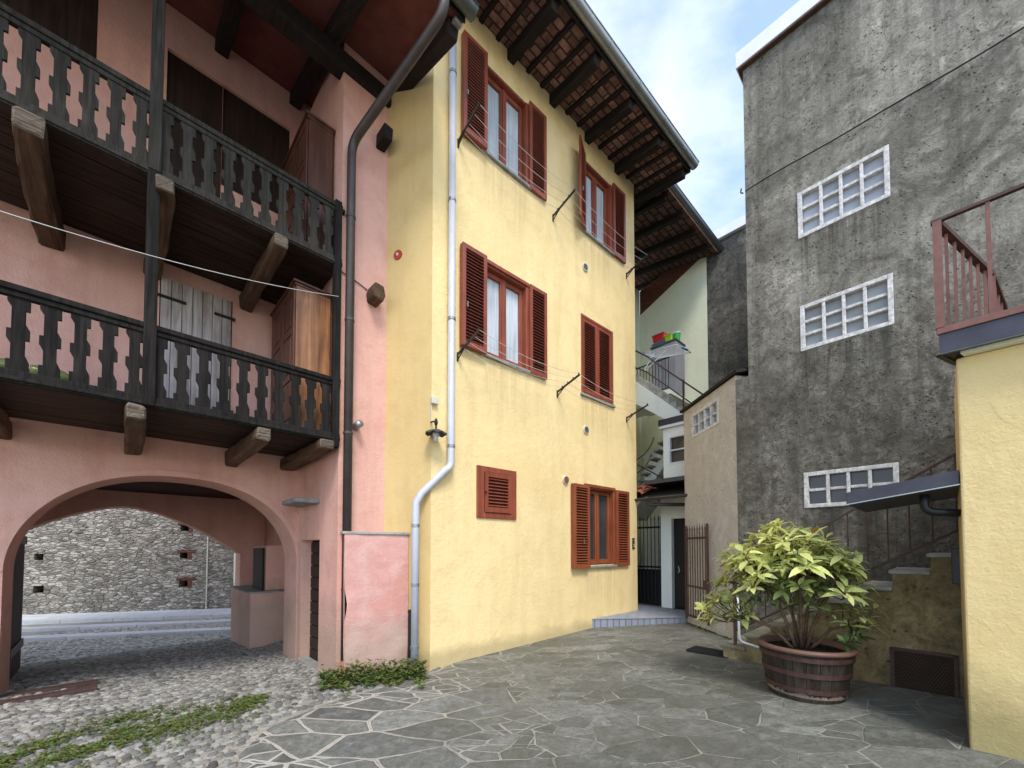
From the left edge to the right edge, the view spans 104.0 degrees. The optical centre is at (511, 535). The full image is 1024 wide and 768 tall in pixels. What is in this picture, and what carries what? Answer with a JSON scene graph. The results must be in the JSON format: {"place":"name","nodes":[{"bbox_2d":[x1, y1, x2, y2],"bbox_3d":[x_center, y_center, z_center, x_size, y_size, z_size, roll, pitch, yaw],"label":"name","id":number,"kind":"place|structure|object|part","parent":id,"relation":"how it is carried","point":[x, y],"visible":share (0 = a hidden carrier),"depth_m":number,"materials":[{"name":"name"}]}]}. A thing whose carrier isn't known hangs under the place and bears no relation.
{"place":"outdoors","nodes":[
{"label":"outdoors","id":0,"kind":"place"},
{"bbox_2d":[21,608,230,641],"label":"street slabs","id":1,"kind":"structure","parent":0,"point":[112,616],"depth_m":9.98,"materials":[{"name":"stone"}]},
{"bbox_2d":[0,603,638,767],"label":"ground","id":2,"kind":"structure","parent":0,"point":[254,735],"depth_m":3.87,"materials":[{"name":"grey stone"}]},
{"bbox_2d":[22,508,235,614],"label":"stone wall","id":3,"kind":"structure","parent":2,"relation":"on","point":[118,560],"depth_m":11.46,"materials":[{"name":"grey stone"}]},
{"bbox_2d":[0,617,440,767],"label":"cobblestones","id":4,"kind":"structure","parent":2,"relation":"on","point":[78,668],"depth_m":4.31,"materials":[{"name":"grey stone"}]},
{"bbox_2d":[0,684,97,704],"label":"drain cover","id":5,"kind":"object","parent":4,"relation":"on","point":[71,691],"visible":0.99,"depth_m":4.07,"materials":[{"name":"metal"}]},
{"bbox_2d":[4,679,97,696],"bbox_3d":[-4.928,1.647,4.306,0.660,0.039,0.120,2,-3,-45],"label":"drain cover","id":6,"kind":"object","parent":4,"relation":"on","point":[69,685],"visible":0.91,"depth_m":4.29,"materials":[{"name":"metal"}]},
{"bbox_2d":[0,692,269,767],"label":"weeds","id":7,"kind":"object","parent":4,"relation":"on","point":[241,705],"visible":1,"depth_m":3.23,"materials":[{"name":"green plant"}]},
{"bbox_2d":[407,610,410,667],"bbox_3d":[-1.285,1.348,5.029,0.068,0.822,0.082,0,-2,0],"label":"dark stake","id":8,"kind":"object","parent":4,"relation":"on","point":[409,635],"visible":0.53,"depth_m":5.01,"materials":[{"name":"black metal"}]},
{"bbox_2d":[0,0,478,696],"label":"pink house","id":9,"kind":"structure","parent":2,"relation":"on","point":[258,76],"depth_m":5.08,"materials":[{"name":"paint"}]},
{"bbox_2d":[0,279,340,470],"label":"balcony","id":10,"kind":"structure","parent":9,"relation":"attached to","point":[46,393],"depth_m":3.88,"materials":[{"name":"brown wood"}]},
{"bbox_2d":[0,358,29,371],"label":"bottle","id":11,"kind":"object","parent":10,"relation":"on","point":[2,362],"visible":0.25,"depth_m":3.25,"materials":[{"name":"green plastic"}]},
{"bbox_2d":[30,365,68,379],"bbox_3d":[-3.971,-1.391,3.491,0.300,0.110,0.110,2,-3,-45],"label":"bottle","id":12,"kind":"object","parent":10,"relation":"on","point":[63,374],"visible":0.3,"depth_m":3.47,"materials":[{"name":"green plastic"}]},
{"bbox_2d":[142,0,165,406],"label":"balcony post","id":13,"kind":"object","parent":10,"relation":"on","point":[153,203],"visible":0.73,"depth_m":3.69,"materials":[{"name":"brown wood"}]},
{"bbox_2d":[270,278,331,429],"bbox_3d":[-2.820,-2.135,5.287,0.470,1.870,1.060,2,-3,-45],"label":"wardrobe","id":14,"kind":"object","parent":10,"relation":"on","point":[301,329],"visible":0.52,"depth_m":4.96,"materials":[{"name":"brown wood"}]},
{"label":"door","id":15,"kind":"part","parent":14,"relation":"part of","materials":[{"name":"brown wood"}]},
{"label":"door","id":16,"kind":"part","parent":14,"relation":"part of","materials":[{"name":"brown wood"}]},
{"bbox_2d":[330,199,344,447],"bbox_3d":[-2.139,-2.592,4.909,0.115,3.050,0.085,2,-3,-45],"label":"corner post","id":17,"kind":"object","parent":10,"relation":"on","point":[339,211],"visible":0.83,"depth_m":4.87,"materials":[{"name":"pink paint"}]},
{"bbox_2d":[0,211,338,296],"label":"wire","id":18,"kind":"object","parent":17,"relation":"attached to","point":[151,255],"visible":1,"depth_m":3.31,"materials":[{"name":"grey metal"}]},
{"bbox_2d":[0,2,342,312],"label":"balcony","id":19,"kind":"structure","parent":9,"relation":"attached to","point":[58,170],"depth_m":3.98,"materials":[{"name":"black wood"}]},
{"bbox_2d":[282,109,335,248],"bbox_3d":[-2.781,-4.308,5.394,0.360,1.870,1.060,2,-3,-45],"label":"wardrobe","id":20,"kind":"object","parent":19,"relation":"on","point":[308,160],"visible":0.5,"depth_m":5.07,"materials":[{"name":"brown wood"}]},
{"bbox_3d":[-3.057,-4.321,5.453,0.048,1.700,0.472,2,-3,-45],"label":"door","id":21,"kind":"part","parent":20,"relation":"part of","materials":[{"name":"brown wood"}]},
{"bbox_3d":[-2.720,-4.332,5.112,0.048,1.700,0.472,2,-3,-45],"label":"door","id":22,"kind":"part","parent":20,"relation":"part of","materials":[{"name":"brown wood"}]},
{"bbox_2d":[166,51,222,197],"bbox_3d":[-4.131,-4.774,5.188,0.570,2.610,0.035,2,-3,-45],"label":"door leaf","id":23,"kind":"structure","parent":9,"relation":"in","point":[190,90],"depth_m":5.20,"materials":[{"name":"brown wood"}]},
{"bbox_2d":[158,277,235,412],"bbox_3d":[-4.051,-2.215,5.137,0.785,1.890,0.145,2,-3,-45],"label":"plank door","id":24,"kind":"structure","parent":9,"relation":"in","point":[185,309],"depth_m":5.08,"materials":[{"name":"grey wood"}]},
{"bbox_2d":[310,540,319,660],"bbox_3d":[-2.679,1.077,5.608,0.040,2.200,0.800,2,-3,-45],"label":"cellar door","id":25,"kind":"structure","parent":9,"relation":"in","point":[315,545],"depth_m":5.74,"materials":[{"name":"brown wood"}]},
{"bbox_2d":[353,420,363,430],"bbox_3d":[-1.934,-1.374,5.001,0.090,0.109,0.171,2,-3,-45],"label":"pipe stub","id":26,"kind":"object","parent":9,"relation":"attached to","point":[358,424],"visible":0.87,"depth_m":4.95,"materials":[{"name":"silver metal"}]},
{"bbox_2d":[342,272,384,307],"bbox_3d":[-1.879,-3.136,5.068,0.496,0.262,0.220,2,-3,-45],"label":"beam stub","id":27,"kind":"object","parent":9,"relation":"attached to","point":[375,295],"visible":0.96,"depth_m":5.12,"materials":[{"name":"brown wood"}]},
{"bbox_2d":[376,123,392,152],"bbox_3d":[-1.692,-5.262,5.306,0.138,0.206,0.240,2,-3,-45],"label":"beam stub","id":28,"kind":"object","parent":9,"relation":"attached to","point":[384,137],"visible":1,"depth_m":5.25,"materials":[{"name":"brown wood"}]},
{"bbox_2d":[340,0,448,668],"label":"drainpipe","id":29,"kind":"object","parent":9,"relation":"attached to","point":[411,58],"visible":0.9,"depth_m":4.84,"materials":[{"name":"brown metal"}]},
{"bbox_2d":[340,531,408,674],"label":"wall pier","id":30,"kind":"structure","parent":2,"relation":"on","point":[375,588],"depth_m":4.91,"materials":[{"name":"pink paint"}]},
{"bbox_2d":[384,0,699,670],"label":"yellow house","id":31,"kind":"structure","parent":2,"relation":"on","point":[521,543],"depth_m":6.08,"materials":[{"name":"paint"}]},
{"bbox_2d":[394,250,401,259],"bbox_3d":[-1.523,-3.744,5.337,0.132,0.130,0.019,-1,-2,19],"label":"red plaque","id":32,"kind":"object","parent":31,"relation":"attached to","point":[397,254],"visible":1,"depth_m":5.33,"materials":[{"name":"plastic"}]},
{"bbox_2d":[410,44,456,665],"bbox_3d":[-0.992,-2.515,5.136,0.557,8.350,0.143,1,-2,-29],"label":"drainpipe","id":33,"kind":"object","parent":31,"relation":"attached to","point":[426,488],"visible":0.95,"depth_m":5.19,"materials":[{"name":"silver metal"}]},
{"bbox_2d":[431,396,437,420],"bbox_3d":[-0.991,-1.603,5.104,0.090,0.325,0.050,2,-2,-41],"label":"junction box","id":34,"kind":"object","parent":31,"relation":"attached to","point":[434,400],"visible":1,"depth_m":5.08,"materials":[{"name":"beige plastic"}]},
{"bbox_2d":[425,418,446,441],"bbox_3d":[-0.949,-1.321,4.993,0.265,0.305,0.265,-1,-2,26],"label":"wall lamp","id":35,"kind":"object","parent":31,"relation":"attached to","point":[435,433],"visible":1,"depth_m":4.98,"materials":[{"name":"metal"}]},
{"bbox_2d":[476,465,515,519],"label":"window","id":36,"kind":"structure","parent":31,"relation":"in","point":[495,487],"depth_m":5.73,"materials":[{"name":"red wood"}]},
{"bbox_2d":[460,242,546,379],"bbox_3d":[-0.101,-3.244,5.981,1.665,1.430,0.292,2,-2,-41],"label":"window","id":37,"kind":"structure","parent":31,"relation":"in","point":[507,308],"depth_m":6.01,"materials":[{"name":"red wood"}]},
{"bbox_2d":[461,29,546,201],"bbox_3d":[-0.098,-6.200,6.077,1.655,1.425,0.292,2,-2,-41],"label":"window","id":38,"kind":"structure","parent":31,"relation":"in","point":[523,122],"depth_m":6.10,"materials":[{"name":"red wood"}]},
{"bbox_2d":[457,101,647,278],"bbox_3d":[0.953,-5.402,6.632,4.096,0.275,0.475,2,-2,-41],"label":"clothesline","id":39,"kind":"object","parent":31,"relation":"attached to","point":[562,204],"visible":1,"depth_m":6.20,"materials":[{"name":"grey metal"}]},
{"bbox_2d":[457,328,647,422],"bbox_3d":[0.940,-2.444,6.528,4.051,0.275,0.475,2,-2,-41],"label":"clothesline","id":40,"kind":"object","parent":31,"relation":"attached to","point":[478,331],"visible":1,"depth_m":6.17,"materials":[{"name":"grey metal"}]},
{"bbox_2d":[562,476,568,483],"bbox_3d":[0.906,-0.939,6.743,0.136,0.134,0.055,2,-2,-41],"label":"flue cover","id":41,"kind":"object","parent":31,"relation":"attached to","point":[565,479],"visible":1,"depth_m":6.71,"materials":[{"name":"beige plastic"}]},
{"bbox_2d":[582,262,587,271],"bbox_3d":[1.324,-4.855,7.239,0.150,0.150,0.040,2,-2,-41],"label":"wall vent","id":42,"kind":"object","parent":31,"relation":"attached to","point":[584,266],"depth_m":7.21,"materials":[{"name":"beige plastic"}]},
{"bbox_2d":[583,426,588,433],"bbox_3d":[1.324,-1.887,7.146,0.150,0.150,0.040,2,-2,-41],"label":"wall vent","id":43,"kind":"object","parent":31,"relation":"attached to","point":[585,429],"depth_m":7.12,"materials":[{"name":"beige plastic"}]},
{"bbox_2d":[580,313,615,407],"bbox_3d":[1.569,-3.215,7.454,1.020,1.485,0.140,2,-2,-41],"label":"window","id":44,"kind":"structure","parent":31,"relation":"in","point":[596,340],"depth_m":7.41,"materials":[{"name":"red wood"}]},
{"bbox_2d":[571,483,629,568],"bbox_3d":[1.632,-0.163,7.391,1.720,1.500,0.292,2,-2,-41],"label":"window","id":45,"kind":"structure","parent":31,"relation":"in","point":[595,538],"depth_m":7.43,"materials":[{"name":"orange wood"}]},
{"bbox_2d":[579,135,625,263],"bbox_3d":[1.668,-6.194,7.546,1.634,1.445,0.392,2,-2,-41],"label":"window","id":46,"kind":"structure","parent":31,"relation":"in","point":[597,193],"depth_m":7.78,"materials":[{"name":"red wood"}]},
{"bbox_2d":[632,538,634,548],"bbox_3d":[2.450,0.163,8.058,0.070,0.220,0.024,2,-2,-41],"label":"intercom","id":47,"kind":"object","parent":31,"relation":"attached to","point":[633,543],"visible":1,"depth_m":8.04,"materials":[{"name":"grey metal"}]},
{"bbox_2d":[592,603,687,627],"bbox_3d":[3.178,1.702,8.537,1.565,0.335,4.227,-1,-2,31],"label":"tiled porch","id":48,"kind":"object","parent":2,"relation":"on","point":[646,614],"visible":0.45,"depth_m":7.31,"materials":[{"name":"grey tile"}]},
{"bbox_2d":[636,437,663,568],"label":"winding staircase","id":49,"kind":"structure","parent":2,"relation":"on","point":[653,467],"depth_m":10.48,"materials":[{"name":"stone"}]},
{"bbox_2d":[658,414,684,609],"bbox_3d":[4.412,-0.356,8.405,1.700,4.240,1.950,2,-2,-43],"label":"annex","id":50,"kind":"object","parent":2,"relation":"on","point":[672,556],"visible":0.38,"depth_m":8.45,"materials":[{"name":"white paint"}]},
{"bbox_2d":[637,515,661,606],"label":"barred gate","id":51,"kind":"structure","parent":50,"relation":"attached to","point":[649,586],"depth_m":8.84,"materials":[{"name":"black metal"}]},
{"bbox_2d":[634,475,686,505],"bbox_3d":[2.822,-0.853,8.454,0.916,0.625,2.150,2,-2,-43],"label":"porch canopy","id":52,"kind":"object","parent":50,"relation":"attached to","point":[670,487],"visible":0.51,"depth_m":7.98,"materials":[{"name":"ceramic"}]},
{"bbox_2d":[636,374,691,418],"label":"staircase","id":53,"kind":"structure","parent":50,"relation":"on","point":[667,403],"depth_m":9.26,"materials":[{"name":"white paint"}]},
{"bbox_2d":[635,356,668,389],"bbox_3d":[3.496,-4.020,10.301,0.025,0.782,1.150,2,-2,-43],"label":"landing railing","id":54,"kind":"object","parent":53,"relation":"on","point":[649,364],"visible":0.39,"depth_m":10.14,"materials":[{"name":"black metal"}]},
{"bbox_2d":[643,344,690,370],"bbox_3d":[3.768,-4.394,9.866,0.578,0.576,1.064,1,-2,-36],"label":"drying rack","id":55,"kind":"object","parent":54,"relation":"hanging from","point":[663,353],"visible":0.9,"depth_m":9.83,"materials":[{"name":"white paint"}]},
{"bbox_2d":[650,338,685,396],"bbox_3d":[4.158,-4.317,10.654,0.560,1.460,0.720,2,-2,-43],"label":"storage cabinet","id":56,"kind":"object","parent":53,"relation":"on","point":[677,365],"visible":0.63,"depth_m":10.40,"materials":[{"name":"grey plastic"}]},
{"bbox_3d":[3.851,-4.304,10.603,0.020,1.330,0.320,2,-2,-43],"label":"door","id":57,"kind":"part","parent":56,"relation":"part of","materials":[{"name":"grey plastic"}]},
{"bbox_2d":[651,340,664,346],"bbox_3d":[4.006,-5.093,10.770,0.340,0.094,0.374,2,-2,-43],"label":"plastic tub","id":58,"kind":"object","parent":56,"relation":"on","point":[660,342],"visible":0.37,"depth_m":10.65,"materials":[{"name":"teal plastic"}]},
{"bbox_2d":[652,331,666,343],"bbox_3d":[4.006,-5.258,10.775,0.340,0.224,0.354,2,-2,-43],"label":"plastic tub","id":59,"kind":"object","parent":58,"relation":"on","point":[657,338],"visible":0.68,"depth_m":10.66,"materials":[{"name":"red plastic"}]},
{"bbox_2d":[664,333,672,341],"bbox_3d":[4.189,-5.154,10.573,0.340,0.204,0.208,2,-2,-43],"label":"plastic tub","id":60,"kind":"object","parent":56,"relation":"on","point":[667,337],"visible":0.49,"depth_m":10.46,"materials":[{"name":"plastic"}]},
{"bbox_3d":[4.081,-4.312,10.353,0.020,1.330,0.320,2,-2,-43],"label":"door","id":61,"kind":"part","parent":56,"relation":"part of","materials":[{"name":"grey plastic"}]},
{"bbox_2d":[673,331,680,339],"bbox_3d":[4.304,-5.169,10.448,0.203,0.225,0.206,2,-2,-43],"label":"plastic bucket","id":62,"kind":"object","parent":56,"relation":"on","point":[676,334],"visible":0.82,"depth_m":10.37,"materials":[{"name":"green plastic"}]},
{"bbox_2d":[635,350,702,413],"bbox_3d":[3.317,-3.626,9.131,0.041,2.476,2.171,2,-2,-43],"label":"stair rail","id":63,"kind":"object","parent":53,"relation":"attached to","point":[682,395],"visible":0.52,"depth_m":8.85,"materials":[{"name":"metal"}]},
{"bbox_2d":[668,433,683,464],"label":"window","id":64,"kind":"structure","parent":50,"relation":"in","point":[676,442],"depth_m":8.44,"materials":[{"name":"white paint"}]},
{"bbox_2d":[674,518,684,608],"bbox_3d":[3.721,0.581,8.226,0.040,1.885,0.765,2,-2,-43],"label":"door","id":65,"kind":"structure","parent":50,"relation":"in","point":[679,539],"depth_m":8.41,"materials":[{"name":"black wood"}]},
{"bbox_2d":[634,184,723,568],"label":"cream house","id":66,"kind":"structure","parent":2,"relation":"on","point":[677,241],"depth_m":10.96,"materials":[{"name":"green paint"}]},
{"bbox_2d":[680,367,748,638],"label":"beige shed","id":67,"kind":"structure","parent":2,"relation":"on","point":[710,460],"depth_m":6.50,"materials":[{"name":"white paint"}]},
{"bbox_2d":[684,523,709,625],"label":"iron gate","id":68,"kind":"structure","parent":67,"relation":"attached to","point":[706,585],"depth_m":6.82,"materials":[{"name":"brown metal"}]},
{"bbox_2d":[691,397,718,437],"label":"window","id":69,"kind":"structure","parent":67,"relation":"in","point":[707,417],"depth_m":6.75,"materials":[{"name":"white paint"}]},
{"bbox_2d":[706,214,747,388],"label":"dark wall","id":70,"kind":"structure","parent":2,"relation":"on","point":[727,321],"depth_m":10.29,"materials":[{"name":"grey paint"}]},
{"bbox_2d":[721,553,964,697],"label":"stone staircase","id":71,"kind":"structure","parent":2,"relation":"on","point":[919,647],"depth_m":3.84,"materials":[{"name":"stone"}]},
{"bbox_2d":[737,597,758,647],"bbox_3d":[2.853,1.038,4.814,0.036,0.614,0.287,1,-2,-38],"label":"drainpipe","id":72,"kind":"object","parent":71,"relation":"attached to","point":[742,641],"visible":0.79,"depth_m":4.88,"materials":[{"name":"grey metal"}]},
{"bbox_2d":[732,453,958,644],"bbox_3d":[3.620,0.139,4.145,0.032,2.463,2.471,2,-2,-43],"label":"stair railing","id":73,"kind":"object","parent":71,"relation":"on","point":[735,627],"visible":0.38,"depth_m":4.00,"materials":[{"name":"metal"}]},
{"bbox_2d":[950,546,960,583],"bbox_3d":[4.051,0.263,3.502,0.110,0.335,0.285,2,-2,-43],"label":"meter box","id":74,"kind":"object","parent":71,"relation":"attached to","point":[955,559],"visible":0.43,"depth_m":3.55,"materials":[{"name":"metal"}]},
{"bbox_2d":[735,0,1023,634],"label":"grey building","id":75,"kind":"structure","parent":2,"relation":"on","point":[847,385],"depth_m":4.86,"materials":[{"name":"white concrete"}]},
{"bbox_2d":[797,144,889,239],"bbox_3d":[4.170,-4.283,5.065,0.112,0.630,0.900,2,-2,-43],"label":"window","id":76,"kind":"structure","parent":75,"relation":"in","point":[864,183],"depth_m":5.02,"materials":[{"name":"white paint"}]},
{"bbox_2d":[800,273,893,351],"bbox_3d":[4.170,-2.749,5.017,0.112,0.610,0.900,2,-2,-43],"label":"window","id":77,"kind":"structure","parent":75,"relation":"in","point":[868,306],"depth_m":4.98,"materials":[{"name":"white paint"}]},
{"bbox_2d":[803,462,898,507],"bbox_3d":[4.170,-0.597,4.949,0.112,0.465,0.900,2,-2,-43],"label":"window","id":78,"kind":"structure","parent":75,"relation":"in","point":[827,488],"depth_m":5.00,"materials":[{"name":"white paint"}]},
{"bbox_2d":[740,26,1023,193],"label":"facade cable","id":79,"kind":"object","parent":75,"relation":"attached to","point":[989,48],"visible":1,"depth_m":4.66,"materials":[{"name":"metal"}]},
{"bbox_2d":[934,305,1023,760],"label":"ochre building","id":80,"kind":"structure","parent":2,"relation":"on","point":[984,355],"depth_m":2.67,"materials":[{"name":"yellow paint"}]},
{"bbox_2d":[844,470,960,516],"bbox_3d":[3.335,-0.280,3.405,1.138,0.326,0.634,2,-2,-43],"label":"metal canopy","id":81,"kind":"object","parent":80,"relation":"attached to","point":[923,492],"visible":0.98,"depth_m":3.06,"materials":[{"name":"metal"}]},
{"bbox_2d":[930,183,1023,328],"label":"terrace railing","id":82,"kind":"object","parent":80,"relation":"on","point":[992,288],"visible":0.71,"depth_m":2.88,"materials":[{"name":"orange paint"}]},
{"bbox_2d":[238,622,1023,767],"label":"flagstone paving","id":83,"kind":"structure","parent":0,"point":[649,696],"depth_m":3.35,"materials":[{"name":"grey stone"}]},
{"bbox_2d":[316,655,429,696],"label":"weeds","id":84,"kind":"object","parent":83,"relation":"on","point":[396,672],"visible":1,"depth_m":4.57,"materials":[{"name":"green plant"}]},
{"bbox_2d":[686,645,727,658],"bbox_3d":[2.643,1.543,5.309,0.340,0.018,0.532,2,-2,-43],"label":"drain grate","id":85,"kind":"object","parent":83,"relation":"on","point":[707,651],"visible":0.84,"depth_m":5.31,"materials":[{"name":"black metal"}]},
{"bbox_2d":[687,622,731,639],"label":"weeds","id":86,"kind":"object","parent":83,"relation":"on","point":[699,627],"visible":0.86,"depth_m":6.60,"materials":[{"name":"green plant"}]},
{"bbox_2d":[756,635,858,704],"bbox_3d":[2.800,1.264,3.822,0.791,0.470,0.791,1,-2,-23],"label":"planter tub","id":87,"kind":"object","parent":83,"relation":"on","point":[821,673],"visible":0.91,"depth_m":3.56,"materials":[{"name":"brown wood"}]},
{"bbox_2d":[694,518,888,651],"bbox_3d":[2.610,0.472,3.887,1.474,1.279,1.228,0,-2,0],"label":"potted shrub","id":88,"kind":"object","parent":87,"relation":"on","point":[809,567],"visible":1,"depth_m":3.77,"materials":[{"name":"green plant"}]},
{"bbox_2d":[586,0,799,292],"label":"sky","id":89,"kind":"structure","parent":0,"point":[683,51],"materials":[{"name":"blue"}]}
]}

